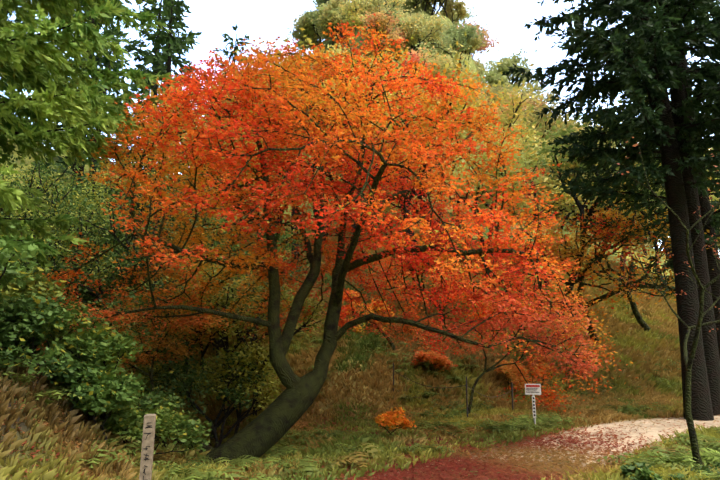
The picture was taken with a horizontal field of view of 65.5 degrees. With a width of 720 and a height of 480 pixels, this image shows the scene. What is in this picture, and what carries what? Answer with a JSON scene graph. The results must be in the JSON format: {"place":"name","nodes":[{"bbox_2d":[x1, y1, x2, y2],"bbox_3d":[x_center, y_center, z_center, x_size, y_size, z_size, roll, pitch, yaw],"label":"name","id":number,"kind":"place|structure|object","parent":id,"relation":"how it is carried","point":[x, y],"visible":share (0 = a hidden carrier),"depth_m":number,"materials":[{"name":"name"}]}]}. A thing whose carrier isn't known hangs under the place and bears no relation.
{"place":"outdoors","nodes":[
{"label":"outdoors","id":0,"kind":"place"},
{"bbox_2d":[0,0,257,219],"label":"tree","id":1,"kind":"object","parent":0,"point":[176,46],"visible":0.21,"depth_m":39.13,"materials":[{"name":"green plant"}]},
{"bbox_2d":[0,0,683,479],"bbox_3d":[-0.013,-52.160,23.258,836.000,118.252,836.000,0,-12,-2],"label":"ground","id":2,"kind":"structure","parent":0,"point":[406,6],"depth_m":37.31,"materials":[{"name":"green plant"}]},
{"bbox_2d":[0,0,177,270],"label":"tree foliage","id":3,"kind":"object","parent":2,"relation":"on","point":[41,67],"visible":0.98,"depth_m":10.45,"materials":[{"name":"green plant"}]},
{"bbox_2d":[139,414,155,479],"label":"marker post","id":4,"kind":"object","parent":2,"relation":"on","point":[147,449],"visible":1,"depth_m":5.58,"materials":[{"name":"brown wood"}]},
{"bbox_2d":[37,14,608,464],"bbox_3d":[-0.695,-0.040,12.414,11.881,10.120,9.368,0,-12,-2],"label":"maple","id":5,"kind":"object","parent":2,"relation":"on","point":[307,99],"depth_m":11.25,"materials":[{"name":"orange plant"}]},
{"bbox_2d":[0,213,719,479],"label":"grass and ferns","id":6,"kind":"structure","parent":2,"relation":"on","point":[655,352],"depth_m":15.87,"materials":[{"name":"green plant"}]},
{"bbox_2d":[0,0,719,420],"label":"cedar wood","id":7,"kind":"object","parent":2,"relation":"on","point":[684,198],"visible":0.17,"depth_m":16.85,"materials":[{"name":"green plant"}]},
{"bbox_2d":[0,363,719,479],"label":"fallen leaves","id":8,"kind":"object","parent":2,"relation":"on","point":[475,464],"visible":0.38,"depth_m":9.45,"materials":[{"name":"plant"}]},
{"bbox_2d":[0,135,719,479],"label":"understorey","id":9,"kind":"object","parent":2,"relation":"on","point":[124,399],"depth_m":14.44,"materials":[{"name":"green plant"}]},
{"bbox_2d":[115,0,719,313],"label":"slope woods","id":10,"kind":"object","parent":2,"relation":"on","point":[332,11],"depth_m":41.75,"materials":[{"name":"green plant"}]},
{"bbox_2d":[300,8,718,219],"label":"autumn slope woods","id":11,"kind":"object","parent":10,"relation":"attached to","point":[383,21],"visible":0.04,"depth_m":89.66,"materials":[{"name":"plant"}]},
{"bbox_2d":[393,362,513,417],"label":"fence posts","id":12,"kind":"object","parent":2,"relation":"on","point":[466,392],"visible":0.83,"depth_m":16.38,"materials":[{"name":"brown wood"}]},
{"bbox_2d":[394,371,511,396],"bbox_3d":[2.676,4.149,16.132,3.493,0.735,1.227,-1,-12,6],"label":"fence rope","id":13,"kind":"object","parent":12,"relation":"attached to","point":[457,386],"visible":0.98,"depth_m":16.13,"materials":[{"name":"brown fabric"}]},
{"bbox_2d":[330,137,719,466],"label":"maple","id":14,"kind":"object","parent":2,"relation":"on","point":[390,419],"depth_m":18.48,"materials":[{"name":"plant"}]},
{"bbox_2d":[525,384,540,425],"bbox_3d":[4.280,4.250,13.751,0.380,1.394,0.067,-2,-12,10],"label":"notice sign","id":15,"kind":"object","parent":2,"relation":"on","point":[532,389],"visible":0.96,"depth_m":13.82,"materials":[{"name":"metal"}]},
{"bbox_2d":[501,0,719,296],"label":"conifer tree","id":16,"kind":"object","parent":2,"relation":"on","point":[596,48],"visible":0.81,"depth_m":17.01,"materials":[{"name":"green plant"}]},
{"bbox_2d":[0,0,719,254],"label":"sky","id":17,"kind":"structure","parent":0,"point":[506,18],"materials":[{"name":"white"}]},
{"bbox_2d":[378,416,719,479],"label":"dirt path","id":18,"kind":"structure","parent":0,"point":[655,429],"depth_m":12.64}
]}

